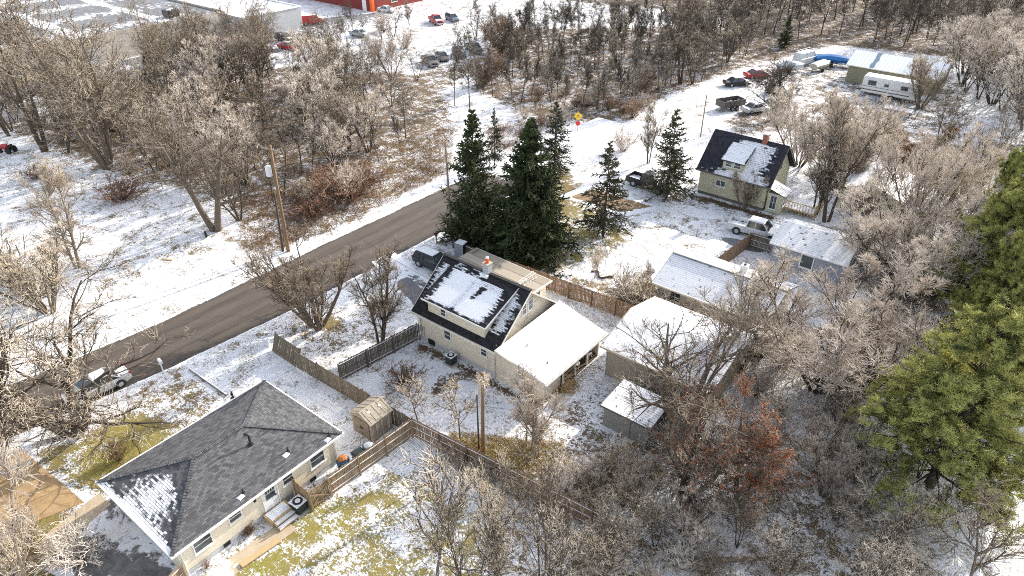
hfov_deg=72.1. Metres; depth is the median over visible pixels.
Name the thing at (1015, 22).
bare tree
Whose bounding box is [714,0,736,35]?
forest tree
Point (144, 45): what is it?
bare tree
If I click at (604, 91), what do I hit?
sapling
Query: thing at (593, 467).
bush
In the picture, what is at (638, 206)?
apron
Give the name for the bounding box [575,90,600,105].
bush
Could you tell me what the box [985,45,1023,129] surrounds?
bare tree
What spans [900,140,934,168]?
bush
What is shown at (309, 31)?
forest tree
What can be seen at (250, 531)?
bush
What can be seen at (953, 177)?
bare tree
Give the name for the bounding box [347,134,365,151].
bush
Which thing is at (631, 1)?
bare tree
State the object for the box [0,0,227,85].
commercial building
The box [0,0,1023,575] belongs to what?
ground
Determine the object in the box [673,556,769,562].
fallen log
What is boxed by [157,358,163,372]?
mailbox
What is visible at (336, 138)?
sapling
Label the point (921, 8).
forest tree
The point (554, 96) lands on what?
bush
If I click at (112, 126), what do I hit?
bush
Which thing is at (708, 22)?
forest tree
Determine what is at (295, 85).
bare tree
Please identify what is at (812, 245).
grey garage
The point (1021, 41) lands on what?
bare tree
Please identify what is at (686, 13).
forest tree
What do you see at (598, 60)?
sapling
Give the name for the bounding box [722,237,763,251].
slab
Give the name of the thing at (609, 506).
bare tree
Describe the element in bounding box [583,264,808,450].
bare tree
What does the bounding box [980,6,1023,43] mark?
bare tree
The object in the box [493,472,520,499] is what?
bush
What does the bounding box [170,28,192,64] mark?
bare tree
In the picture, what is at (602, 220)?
spruce tree
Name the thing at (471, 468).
bush
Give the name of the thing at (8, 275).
bare tree
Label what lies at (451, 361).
cooling unit
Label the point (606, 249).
birdhouse pole
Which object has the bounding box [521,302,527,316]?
window
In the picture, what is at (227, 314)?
road
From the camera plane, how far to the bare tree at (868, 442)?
45.67 m
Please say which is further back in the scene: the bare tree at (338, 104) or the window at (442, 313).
the bare tree at (338, 104)
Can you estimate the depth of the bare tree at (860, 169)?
81.17 m
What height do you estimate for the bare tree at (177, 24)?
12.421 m
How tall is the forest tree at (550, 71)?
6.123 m
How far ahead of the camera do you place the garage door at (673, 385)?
52.24 m
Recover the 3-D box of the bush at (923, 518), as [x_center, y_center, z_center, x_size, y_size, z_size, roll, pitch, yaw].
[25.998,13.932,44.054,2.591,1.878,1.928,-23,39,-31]
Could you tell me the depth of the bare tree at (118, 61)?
110.70 m
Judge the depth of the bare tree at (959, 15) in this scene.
130.83 m
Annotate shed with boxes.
[348,396,392,441]
[600,380,664,446]
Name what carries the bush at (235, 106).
on the ground at (348, 530)
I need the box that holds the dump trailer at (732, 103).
[715,95,746,111]
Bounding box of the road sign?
[574,112,582,134]
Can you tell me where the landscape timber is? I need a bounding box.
[189,368,227,395]
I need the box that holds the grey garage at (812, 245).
[769,218,864,286]
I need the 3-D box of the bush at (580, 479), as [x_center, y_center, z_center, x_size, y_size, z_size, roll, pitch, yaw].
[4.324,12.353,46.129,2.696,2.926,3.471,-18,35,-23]
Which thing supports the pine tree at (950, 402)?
on the ground at (348, 530)
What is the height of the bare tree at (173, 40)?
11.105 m
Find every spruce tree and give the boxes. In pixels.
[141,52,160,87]
[435,108,505,256]
[478,117,585,278]
[482,107,506,165]
[539,101,578,179]
[568,141,634,240]
[636,108,697,202]
[776,15,793,47]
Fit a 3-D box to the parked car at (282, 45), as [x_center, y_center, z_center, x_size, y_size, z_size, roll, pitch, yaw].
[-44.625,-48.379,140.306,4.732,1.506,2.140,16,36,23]
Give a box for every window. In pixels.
[192,532,214,556]
[228,510,243,525]
[281,472,295,487]
[309,450,326,470]
[428,338,434,345]
[440,309,446,318]
[443,330,451,341]
[480,348,487,358]
[516,369,523,379]
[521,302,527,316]
[527,297,533,311]
[668,291,680,303]
[715,179,725,187]
[725,161,732,167]
[733,163,740,170]
[767,195,777,210]
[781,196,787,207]
[798,253,814,270]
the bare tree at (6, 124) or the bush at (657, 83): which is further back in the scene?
the bush at (657, 83)
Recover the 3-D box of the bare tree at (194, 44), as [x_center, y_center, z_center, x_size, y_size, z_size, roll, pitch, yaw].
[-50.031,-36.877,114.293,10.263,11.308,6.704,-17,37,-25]
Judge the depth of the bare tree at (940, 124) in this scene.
94.54 m
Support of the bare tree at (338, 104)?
on the ground at (348, 530)
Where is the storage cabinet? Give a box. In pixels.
[454,239,467,257]
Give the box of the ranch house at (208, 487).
[95,379,344,575]
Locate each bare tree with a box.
[0,0,74,152]
[0,0,161,169]
[0,50,40,114]
[0,60,14,136]
[0,61,22,114]
[0,69,63,133]
[0,76,26,122]
[0,79,28,131]
[0,220,67,313]
[0,248,195,476]
[0,285,91,478]
[13,154,95,268]
[14,24,63,73]
[18,64,54,114]
[19,40,60,69]
[29,91,73,141]
[30,71,84,152]
[32,62,95,143]
[54,66,106,129]
[57,88,90,125]
[61,36,94,64]
[64,26,101,79]
[66,113,115,158]
[72,54,137,142]
[80,87,114,132]
[96,49,134,85]
[96,64,130,112]
[108,0,179,94]
[109,52,202,144]
[110,101,171,172]
[113,97,169,154]
[117,54,166,105]
[117,73,157,109]
[119,113,291,231]
[121,65,171,123]
[128,82,197,174]
[132,91,191,151]
[132,122,193,179]
[141,28,185,93]
[143,10,190,61]
[147,3,201,61]
[156,67,258,159]
[158,31,199,94]
[161,33,228,102]
[165,0,216,87]
[169,25,230,90]
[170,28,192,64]
[172,24,213,76]
[172,130,274,220]
[178,32,257,95]
[178,54,229,120]
[184,122,225,179]
[186,32,253,90]
[188,6,226,56]
[188,104,277,185]
[191,47,248,119]
[200,158,247,209]
[207,41,268,97]
[209,0,241,49]
[216,13,253,65]
[217,103,253,137]
[220,19,267,56]
[224,0,283,95]
[228,219,365,330]
[237,26,277,92]
[237,64,284,130]
[237,79,270,122]
[241,110,310,194]
[242,95,277,144]
[245,3,279,50]
[251,3,280,61]
[272,24,314,75]
[273,83,307,125]
[275,37,337,112]
[278,67,312,120]
[282,59,343,135]
[284,29,343,90]
[299,109,356,168]
[300,6,334,63]
[304,77,372,150]
[305,58,328,104]
[313,16,345,46]
[314,88,351,126]
[319,27,337,52]
[320,27,344,44]
[320,42,359,93]
[323,23,358,77]
[323,43,355,101]
[323,44,351,85]
[326,81,361,140]
[331,235,412,344]
[340,84,386,152]
[341,48,374,112]
[343,71,365,109]
[353,42,380,79]
[354,29,374,55]
[360,30,385,57]
[361,49,385,96]
[364,36,409,79]
[370,56,407,106]
[372,18,386,38]
[375,5,406,36]
[385,25,394,41]
[401,45,429,80]
[403,0,413,23]
[410,462,523,575]
[447,27,473,49]
[449,21,473,46]
[460,1,491,38]
[464,445,522,575]
[468,41,487,66]
[471,65,484,91]
[475,13,493,39]
[491,424,590,575]
[496,28,512,55]
[511,497,598,575]
[538,5,549,17]
[567,490,650,575]
[580,514,642,575]
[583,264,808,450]
[586,490,651,553]
[612,450,656,512]
[625,0,640,8]
[633,497,682,546]
[637,99,668,163]
[638,373,797,527]
[641,0,659,13]
[644,475,734,547]
[663,0,710,83]
[665,29,721,83]
[711,274,802,373]
[712,476,765,548]
[720,0,776,57]
[720,16,754,62]
[721,268,834,371]
[729,169,770,210]
[742,54,807,118]
[744,243,974,429]
[745,0,770,29]
[752,511,845,575]
[759,81,851,166]
[776,403,888,497]
[798,93,899,222]
[799,389,846,436]
[802,120,855,214]
[807,454,873,540]
[811,295,956,401]
[820,466,963,575]
[823,405,910,484]
[824,87,907,169]
[825,381,890,449]
[827,173,1016,300]
[839,417,899,475]
[849,124,882,174]
[858,99,910,134]
[866,118,1014,238]
[867,510,925,572]
[891,129,914,165]
[897,208,991,297]
[902,51,956,108]
[907,425,955,478]
[910,146,960,194]
[921,82,983,146]
[930,471,991,520]
[933,14,1001,84]
[935,125,959,145]
[941,0,985,60]
[942,10,1023,73]
[943,112,1009,162]
[950,140,1000,202]
[957,25,1002,90]
[957,30,1011,99]
[960,122,1001,154]
[961,33,1023,105]
[961,155,1000,204]
[962,146,1001,193]
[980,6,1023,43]
[980,28,1023,110]
[983,26,1023,116]
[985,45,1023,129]
[986,16,1023,55]
[987,10,1022,40]
[992,93,1023,148]
[996,120,1023,168]
[1002,15,1023,51]
[1016,68,1023,109]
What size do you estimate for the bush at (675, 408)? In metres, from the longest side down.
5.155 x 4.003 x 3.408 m
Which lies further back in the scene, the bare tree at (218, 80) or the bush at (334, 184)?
the bare tree at (218, 80)
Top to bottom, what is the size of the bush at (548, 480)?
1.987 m
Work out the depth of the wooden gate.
45.20 m
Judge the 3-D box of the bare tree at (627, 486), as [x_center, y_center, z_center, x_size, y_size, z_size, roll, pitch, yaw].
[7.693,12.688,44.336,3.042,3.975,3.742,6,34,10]
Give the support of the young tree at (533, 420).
on the ground at (348, 530)
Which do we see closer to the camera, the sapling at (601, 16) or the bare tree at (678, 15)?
the bare tree at (678, 15)
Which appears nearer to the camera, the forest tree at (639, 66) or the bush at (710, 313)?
the bush at (710, 313)
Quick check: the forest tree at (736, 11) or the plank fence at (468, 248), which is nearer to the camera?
the plank fence at (468, 248)
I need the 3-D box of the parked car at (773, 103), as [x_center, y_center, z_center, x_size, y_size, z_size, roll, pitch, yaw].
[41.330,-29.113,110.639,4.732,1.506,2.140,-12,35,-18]
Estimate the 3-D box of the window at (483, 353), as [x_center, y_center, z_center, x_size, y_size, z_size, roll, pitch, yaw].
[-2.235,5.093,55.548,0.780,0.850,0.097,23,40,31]
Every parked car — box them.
[61,363,131,405]
[276,41,295,50]
[348,28,369,37]
[377,5,396,12]
[434,51,448,61]
[722,76,751,87]
[740,101,769,114]
[743,68,770,78]
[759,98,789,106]
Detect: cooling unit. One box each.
[288,494,310,518]
[443,351,459,368]
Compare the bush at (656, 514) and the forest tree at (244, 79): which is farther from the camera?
the forest tree at (244, 79)
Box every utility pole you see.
[261,145,289,251]
[274,194,283,251]
[442,141,452,240]
[476,395,479,448]
[690,95,706,136]
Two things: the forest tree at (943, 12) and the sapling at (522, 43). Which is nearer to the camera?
the sapling at (522, 43)
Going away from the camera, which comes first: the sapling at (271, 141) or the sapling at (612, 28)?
the sapling at (271, 141)
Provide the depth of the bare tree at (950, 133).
94.12 m
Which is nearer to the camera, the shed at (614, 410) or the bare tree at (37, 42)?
the shed at (614, 410)
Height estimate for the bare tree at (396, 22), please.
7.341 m
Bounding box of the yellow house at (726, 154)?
[696,129,823,217]
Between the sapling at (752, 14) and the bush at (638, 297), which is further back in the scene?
the sapling at (752, 14)
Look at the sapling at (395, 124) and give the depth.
96.03 m
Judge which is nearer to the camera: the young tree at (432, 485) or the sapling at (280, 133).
the young tree at (432, 485)
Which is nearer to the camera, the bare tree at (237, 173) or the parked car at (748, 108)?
the bare tree at (237, 173)
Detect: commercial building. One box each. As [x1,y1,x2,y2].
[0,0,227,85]
[198,0,302,37]
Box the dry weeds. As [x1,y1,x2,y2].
[72,104,560,250]
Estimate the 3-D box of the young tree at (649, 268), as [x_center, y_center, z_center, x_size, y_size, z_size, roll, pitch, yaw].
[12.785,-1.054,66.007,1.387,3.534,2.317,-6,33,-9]
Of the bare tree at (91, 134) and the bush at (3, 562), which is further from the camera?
the bare tree at (91, 134)
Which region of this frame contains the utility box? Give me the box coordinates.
[262,337,270,346]
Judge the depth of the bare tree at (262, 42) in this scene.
110.67 m
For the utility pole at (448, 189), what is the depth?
71.25 m
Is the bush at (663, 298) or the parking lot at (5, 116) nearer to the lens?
the bush at (663, 298)
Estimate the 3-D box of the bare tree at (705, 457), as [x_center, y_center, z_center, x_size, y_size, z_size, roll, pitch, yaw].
[12.108,10.471,42.765,7.208,9.978,8.672,-9,34,-14]
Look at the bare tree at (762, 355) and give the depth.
55.56 m
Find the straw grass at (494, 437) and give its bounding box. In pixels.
[0,279,765,575]
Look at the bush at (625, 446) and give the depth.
47.86 m
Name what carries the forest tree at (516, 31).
on the ground at (348, 530)
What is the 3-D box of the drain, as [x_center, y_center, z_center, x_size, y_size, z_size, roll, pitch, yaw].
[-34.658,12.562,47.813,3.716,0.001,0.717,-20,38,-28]
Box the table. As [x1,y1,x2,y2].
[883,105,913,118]
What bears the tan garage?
on the ground at (348, 530)
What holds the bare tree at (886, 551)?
on the ground at (348, 530)
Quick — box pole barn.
[845,50,953,96]
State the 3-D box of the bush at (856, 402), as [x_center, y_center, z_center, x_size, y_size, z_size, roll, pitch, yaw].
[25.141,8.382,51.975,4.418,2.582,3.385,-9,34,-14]
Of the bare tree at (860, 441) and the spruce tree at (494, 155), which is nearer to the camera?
the bare tree at (860, 441)
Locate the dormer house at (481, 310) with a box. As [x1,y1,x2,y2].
[410,248,608,401]
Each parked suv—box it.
[274,32,293,40]
[411,245,442,269]
[444,11,459,21]
[451,45,466,57]
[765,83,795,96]
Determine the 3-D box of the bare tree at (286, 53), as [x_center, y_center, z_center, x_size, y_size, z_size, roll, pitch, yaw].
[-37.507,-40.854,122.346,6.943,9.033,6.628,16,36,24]
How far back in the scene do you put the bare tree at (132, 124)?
90.33 m
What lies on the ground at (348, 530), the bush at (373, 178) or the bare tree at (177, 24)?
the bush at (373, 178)
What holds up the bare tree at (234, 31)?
on the ground at (348, 530)
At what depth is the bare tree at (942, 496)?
42.64 m
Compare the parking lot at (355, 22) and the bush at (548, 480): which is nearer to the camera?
the bush at (548, 480)
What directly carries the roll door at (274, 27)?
in the commercial building at (290, 18)
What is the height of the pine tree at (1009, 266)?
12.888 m
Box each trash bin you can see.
[336,454,349,472]
[350,447,364,464]
[362,441,374,454]
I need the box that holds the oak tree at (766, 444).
[677,370,817,505]
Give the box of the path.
[205,520,295,575]
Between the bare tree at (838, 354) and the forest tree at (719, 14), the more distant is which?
the forest tree at (719, 14)
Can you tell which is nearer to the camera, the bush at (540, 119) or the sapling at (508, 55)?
the bush at (540, 119)
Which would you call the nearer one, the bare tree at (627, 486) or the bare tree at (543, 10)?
the bare tree at (627, 486)
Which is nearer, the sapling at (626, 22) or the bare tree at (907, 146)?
the bare tree at (907, 146)
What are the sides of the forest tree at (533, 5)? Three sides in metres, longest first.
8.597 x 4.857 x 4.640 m
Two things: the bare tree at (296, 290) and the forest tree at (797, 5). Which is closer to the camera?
the bare tree at (296, 290)
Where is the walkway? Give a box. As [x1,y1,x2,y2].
[1,493,110,575]
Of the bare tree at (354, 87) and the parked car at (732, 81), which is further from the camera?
the parked car at (732, 81)
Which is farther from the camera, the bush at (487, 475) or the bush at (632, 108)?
the bush at (632, 108)
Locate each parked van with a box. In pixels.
[301,14,323,25]
[792,49,816,64]
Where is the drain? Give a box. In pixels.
[0,458,32,476]
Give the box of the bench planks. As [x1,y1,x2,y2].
[239,538,280,567]
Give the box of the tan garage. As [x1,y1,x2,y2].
[836,162,918,218]
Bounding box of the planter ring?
[591,270,611,278]
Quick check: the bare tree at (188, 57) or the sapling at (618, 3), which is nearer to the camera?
the bare tree at (188, 57)
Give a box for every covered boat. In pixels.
[776,61,804,70]
[809,60,831,71]
[814,54,849,66]
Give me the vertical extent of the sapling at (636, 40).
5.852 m
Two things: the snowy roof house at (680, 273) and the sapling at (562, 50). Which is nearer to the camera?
the snowy roof house at (680, 273)
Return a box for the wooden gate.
[308,477,332,510]
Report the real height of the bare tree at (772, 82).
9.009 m
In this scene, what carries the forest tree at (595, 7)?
on the ground at (348, 530)
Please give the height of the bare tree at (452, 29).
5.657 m
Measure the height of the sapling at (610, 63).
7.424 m
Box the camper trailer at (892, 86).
[855,72,917,100]
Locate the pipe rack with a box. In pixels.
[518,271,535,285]
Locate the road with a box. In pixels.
[3,117,643,441]
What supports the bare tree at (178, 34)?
on the ground at (348, 530)
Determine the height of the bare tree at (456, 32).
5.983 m
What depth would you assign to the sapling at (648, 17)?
134.32 m
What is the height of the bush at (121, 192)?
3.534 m
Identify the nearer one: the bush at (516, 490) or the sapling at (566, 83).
the bush at (516, 490)
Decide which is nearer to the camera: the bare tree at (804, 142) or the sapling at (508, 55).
the bare tree at (804, 142)
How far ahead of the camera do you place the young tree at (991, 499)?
37.43 m
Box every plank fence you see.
[169,565,187,575]
[272,332,300,366]
[291,477,312,507]
[294,350,413,433]
[327,419,413,492]
[337,323,420,378]
[411,419,628,544]
[466,245,502,258]
[504,259,633,317]
[717,232,750,261]
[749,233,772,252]
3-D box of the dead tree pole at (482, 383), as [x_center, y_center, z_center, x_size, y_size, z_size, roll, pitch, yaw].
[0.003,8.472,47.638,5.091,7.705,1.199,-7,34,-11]
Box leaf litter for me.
[505,224,954,575]
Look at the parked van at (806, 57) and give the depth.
129.74 m
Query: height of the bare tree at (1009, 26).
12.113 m
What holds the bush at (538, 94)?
on the ground at (348, 530)
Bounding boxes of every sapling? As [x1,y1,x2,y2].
[214,61,226,103]
[242,70,260,98]
[259,157,274,201]
[266,133,276,153]
[273,124,286,151]
[305,127,319,170]
[329,127,342,161]
[367,133,379,160]
[389,113,401,142]
[475,62,484,89]
[481,43,497,96]
[486,19,503,56]
[487,5,499,27]
[499,60,517,93]
[500,22,514,51]
[500,48,513,64]
[504,31,516,73]
[505,36,521,75]
[509,15,515,30]
[516,51,523,83]
[517,33,529,74]
[519,17,527,35]
[520,51,533,101]
[522,6,534,45]
[526,54,544,95]
[535,26,544,47]
[538,57,554,106]
[542,13,550,46]
[544,45,557,78]
[547,3,557,26]
[547,20,558,45]
[555,32,562,57]
[555,34,568,68]
[560,7,571,39]
[563,73,570,106]
[567,11,575,37]
[572,0,582,14]
[580,58,596,105]
[585,24,600,69]
[592,29,606,73]
[593,55,601,74]
[593,60,612,108]
[595,23,603,60]
[596,66,609,111]
[599,5,605,20]
[604,19,621,47]
[605,28,625,73]
[605,56,614,88]
[607,1,621,42]
[608,0,619,30]
[608,33,616,52]
[610,52,620,79]
[611,59,626,99]
[615,14,624,41]
[619,12,632,55]
[619,27,625,59]
[623,66,632,96]
[626,4,635,33]
[627,50,638,73]
[628,37,640,69]
[628,69,638,107]
[631,71,641,106]
[632,19,637,38]
[633,2,641,24]
[634,17,648,43]
[634,37,645,60]
[636,12,647,37]
[636,45,642,65]
[641,0,649,14]
[642,12,651,37]
[642,41,652,65]
[645,17,655,46]
[649,5,655,25]
[653,30,669,76]
[659,63,672,98]
[661,2,670,22]
[661,43,676,89]
[709,12,719,36]
[719,10,735,49]
[720,13,732,52]
[721,2,732,27]
[735,16,745,52]
[745,10,759,55]
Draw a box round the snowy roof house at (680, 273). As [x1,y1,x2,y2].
[652,249,798,333]
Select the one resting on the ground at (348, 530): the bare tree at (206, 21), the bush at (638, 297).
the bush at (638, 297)
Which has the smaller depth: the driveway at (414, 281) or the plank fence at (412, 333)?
the plank fence at (412, 333)
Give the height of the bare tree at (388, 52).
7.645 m
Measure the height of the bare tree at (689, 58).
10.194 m
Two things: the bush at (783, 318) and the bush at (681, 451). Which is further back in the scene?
the bush at (783, 318)
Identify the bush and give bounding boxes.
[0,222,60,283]
[0,251,83,311]
[0,496,52,549]
[0,522,50,575]
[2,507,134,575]
[8,160,51,179]
[52,123,75,138]
[88,169,150,205]
[99,436,128,464]
[101,113,122,133]
[101,151,146,176]
[150,140,180,164]
[199,559,209,572]
[228,80,241,94]
[229,97,245,113]
[238,520,257,537]
[247,100,274,119]
[282,175,306,197]
[284,186,335,220]
[295,176,323,199]
[302,166,323,183]
[303,157,389,207]
[310,110,344,127]
[326,156,375,202]
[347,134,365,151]
[351,162,384,186]
[365,11,393,31]
[375,359,432,399]
[388,25,419,47]
[426,436,462,467]
[441,446,480,477]
[452,447,496,481]
[462,54,510,85]
[462,452,506,498]
[469,11,521,53]
[480,18,499,35]
[481,47,513,72]
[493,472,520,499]
[495,469,538,504]
[497,24,536,55]
[512,102,536,118]
[529,85,546,101]
[530,440,584,483]
[535,111,548,127]
[536,468,566,498]
[545,466,582,514]
[546,104,583,123]
[548,91,558,99]
[550,489,583,519]
[553,79,575,95]
[556,562,609,575]
[557,455,602,495]
[565,481,597,504]
[567,453,615,484]
[568,93,586,107]
[568,467,617,501]
[571,522,630,575]
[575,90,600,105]
[577,484,615,525]
[583,438,633,482]
[585,84,610,103]
[589,76,599,91]
[595,81,616,96]
[597,91,626,110]
[598,266,675,309]
[598,467,639,510]
[600,254,651,299]
[601,123,646,153]
[602,460,642,491]
[605,366,655,393]
[608,431,654,468]
[609,275,651,304]
[614,103,629,115]
[617,83,629,91]
[618,94,647,118]
[623,368,666,394]
[625,490,682,539]
[626,75,653,90]
[628,83,655,95]
[628,553,670,575]
[630,281,667,303]
[631,90,652,106]
[631,450,670,481]
[634,294,678,304]
[638,90,659,104]
[639,68,659,82]
[644,524,715,575]
[648,76,669,90]
[648,413,706,457]
[652,433,702,480]
[656,381,692,421]
[670,296,694,311]
[670,503,710,548]
[685,534,740,575]
[697,296,732,323]
[730,492,772,538]
[732,356,801,402]
[739,527,813,575]
[756,385,803,426]
[759,338,800,375]
[774,305,803,331]
[819,98,856,122]
[820,388,871,416]
[844,524,884,562]
[857,236,892,274]
[866,228,908,270]
[880,510,922,541]
[895,537,936,575]
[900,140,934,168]
[910,494,946,526]
[922,125,961,157]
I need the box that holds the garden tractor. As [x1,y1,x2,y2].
[0,143,17,153]
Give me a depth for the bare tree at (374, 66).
113.08 m
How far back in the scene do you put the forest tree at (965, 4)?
141.71 m
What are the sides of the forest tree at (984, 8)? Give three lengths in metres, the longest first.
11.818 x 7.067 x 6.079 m
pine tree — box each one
[839,293,1023,550]
[916,177,1023,307]
[944,230,1023,344]
[950,146,1023,260]
[952,272,1023,409]
[960,232,1017,304]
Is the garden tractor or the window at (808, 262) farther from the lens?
the garden tractor
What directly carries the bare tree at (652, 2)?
on the ground at (348, 530)
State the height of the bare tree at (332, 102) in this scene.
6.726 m
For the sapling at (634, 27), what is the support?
on the ground at (348, 530)
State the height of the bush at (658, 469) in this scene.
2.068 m
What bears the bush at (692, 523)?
on the ground at (348, 530)
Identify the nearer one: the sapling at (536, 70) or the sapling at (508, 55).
the sapling at (536, 70)
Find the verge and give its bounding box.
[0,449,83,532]
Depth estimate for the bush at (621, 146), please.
94.71 m
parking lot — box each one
[0,40,280,121]
[257,13,412,52]
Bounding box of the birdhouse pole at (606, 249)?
[603,246,609,267]
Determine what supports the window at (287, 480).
in the ranch house at (208, 487)
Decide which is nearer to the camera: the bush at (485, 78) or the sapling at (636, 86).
the sapling at (636, 86)
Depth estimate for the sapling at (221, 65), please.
109.41 m
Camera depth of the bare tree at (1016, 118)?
94.49 m
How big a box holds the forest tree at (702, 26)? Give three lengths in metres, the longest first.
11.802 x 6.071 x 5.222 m
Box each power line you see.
[1,149,267,255]
[276,145,440,158]
[276,169,426,277]
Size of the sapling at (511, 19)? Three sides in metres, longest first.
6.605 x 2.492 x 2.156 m
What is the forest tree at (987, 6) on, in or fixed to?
on the ground at (348, 530)
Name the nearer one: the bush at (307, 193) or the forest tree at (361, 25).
the bush at (307, 193)
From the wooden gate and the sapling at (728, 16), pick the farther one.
the sapling at (728, 16)
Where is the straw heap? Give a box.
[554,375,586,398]
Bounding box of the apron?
[560,185,663,215]
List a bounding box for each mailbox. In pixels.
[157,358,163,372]
[434,231,446,245]
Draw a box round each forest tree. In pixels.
[227,112,265,169]
[231,65,253,99]
[273,99,320,173]
[300,50,352,105]
[303,24,314,41]
[321,41,342,70]
[331,11,352,40]
[338,0,361,29]
[357,16,366,30]
[382,76,419,138]
[448,38,464,105]
[451,27,479,107]
[496,12,508,32]
[506,25,525,43]
[513,4,531,29]
[520,1,536,26]
[524,0,544,22]
[524,22,535,48]
[526,12,549,53]
[529,34,545,59]
[540,57,556,79]
[541,57,565,96]
[545,44,566,72]
[550,57,568,92]
[552,4,571,33]
[567,32,578,64]
[572,42,588,78]
[573,11,587,31]
[573,25,584,58]
[576,29,584,48]
[576,37,595,66]
[584,20,596,57]
[590,0,601,23]
[596,18,607,59]
[598,7,624,40]
[615,0,624,20]
[628,24,647,44]
[628,54,655,100]
[648,51,664,90]
[655,7,665,40]
[658,23,669,44]
[661,11,692,81]
[665,20,677,47]
[677,0,705,66]
[680,0,700,58]
[680,20,703,74]
[692,42,709,70]
[693,0,719,59]
[696,21,719,72]
[700,3,719,40]
[701,30,723,80]
[702,12,712,41]
[711,0,729,20]
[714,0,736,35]
[714,35,735,69]
[715,5,722,42]
[729,0,755,41]
[731,0,744,32]
[734,0,748,41]
[741,22,757,58]
[743,5,757,17]
[752,0,785,34]
[763,0,799,33]
[788,0,809,39]
[802,0,816,25]
[808,0,845,34]
[826,0,856,35]
[854,0,879,28]
[862,0,898,43]
[869,0,888,47]
[876,0,902,38]
[887,0,906,44]
[891,0,922,35]
[895,0,933,45]
[903,0,932,33]
[906,0,936,41]
[921,0,940,37]
[924,0,944,40]
[931,0,946,26]
[931,2,954,45]
[935,0,982,53]
[949,0,979,22]
[956,0,986,47]
[969,0,996,16]
[972,0,1009,26]
[977,0,997,15]
[981,0,1021,22]
[1001,0,1023,25]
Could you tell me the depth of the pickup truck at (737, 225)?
74.97 m
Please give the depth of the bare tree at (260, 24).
128.79 m
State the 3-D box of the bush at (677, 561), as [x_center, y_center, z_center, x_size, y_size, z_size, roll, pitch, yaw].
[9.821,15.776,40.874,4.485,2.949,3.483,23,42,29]
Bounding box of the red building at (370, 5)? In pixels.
[314,0,422,11]
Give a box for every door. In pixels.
[86,47,102,65]
[262,485,279,510]
[265,20,276,34]
[353,415,362,434]
[361,420,370,439]
[362,0,366,10]
[618,416,630,437]
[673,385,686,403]
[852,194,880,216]
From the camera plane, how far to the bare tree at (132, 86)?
102.60 m
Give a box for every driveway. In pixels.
[42,499,179,575]
[372,251,427,304]
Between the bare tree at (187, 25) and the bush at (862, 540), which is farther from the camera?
the bare tree at (187, 25)
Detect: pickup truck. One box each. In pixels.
[294,31,315,40]
[420,53,438,66]
[428,14,443,24]
[464,41,482,52]
[625,171,671,192]
[726,215,777,241]
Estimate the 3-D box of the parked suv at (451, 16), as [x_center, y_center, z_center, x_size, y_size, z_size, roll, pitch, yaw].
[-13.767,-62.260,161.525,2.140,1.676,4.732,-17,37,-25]
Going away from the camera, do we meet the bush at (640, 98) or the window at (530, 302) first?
the window at (530, 302)
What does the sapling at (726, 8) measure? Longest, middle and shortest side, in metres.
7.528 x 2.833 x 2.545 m
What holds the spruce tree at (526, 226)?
on the ground at (348, 530)
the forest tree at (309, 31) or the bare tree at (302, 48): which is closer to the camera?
the bare tree at (302, 48)
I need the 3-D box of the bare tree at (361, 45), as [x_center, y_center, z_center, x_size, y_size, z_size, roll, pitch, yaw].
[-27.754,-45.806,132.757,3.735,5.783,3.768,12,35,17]
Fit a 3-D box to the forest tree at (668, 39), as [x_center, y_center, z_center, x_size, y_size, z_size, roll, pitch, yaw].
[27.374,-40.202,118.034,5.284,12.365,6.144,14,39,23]
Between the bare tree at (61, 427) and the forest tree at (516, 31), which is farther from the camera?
the forest tree at (516, 31)
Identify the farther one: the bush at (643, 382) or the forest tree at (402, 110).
the forest tree at (402, 110)
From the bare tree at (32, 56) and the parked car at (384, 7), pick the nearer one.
the bare tree at (32, 56)
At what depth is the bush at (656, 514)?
43.81 m
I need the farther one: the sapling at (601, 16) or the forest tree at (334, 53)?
the sapling at (601, 16)
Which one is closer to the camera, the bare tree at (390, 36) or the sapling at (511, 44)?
the sapling at (511, 44)
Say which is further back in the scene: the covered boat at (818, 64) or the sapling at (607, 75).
the covered boat at (818, 64)
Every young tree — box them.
[0,434,67,575]
[380,370,431,420]
[392,439,521,575]
[430,373,489,438]
[491,360,572,454]
[520,389,556,457]
[589,244,606,278]
[632,273,647,288]
[641,258,655,287]
[920,473,1023,575]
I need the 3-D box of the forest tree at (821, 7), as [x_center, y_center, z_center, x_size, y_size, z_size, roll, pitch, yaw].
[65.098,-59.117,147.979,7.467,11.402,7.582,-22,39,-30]
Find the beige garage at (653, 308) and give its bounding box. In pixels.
[600,296,752,416]
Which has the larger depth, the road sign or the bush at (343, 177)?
the road sign
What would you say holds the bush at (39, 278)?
on the ground at (348, 530)
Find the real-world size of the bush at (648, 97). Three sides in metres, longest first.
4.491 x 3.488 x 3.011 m
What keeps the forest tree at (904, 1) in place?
on the ground at (348, 530)

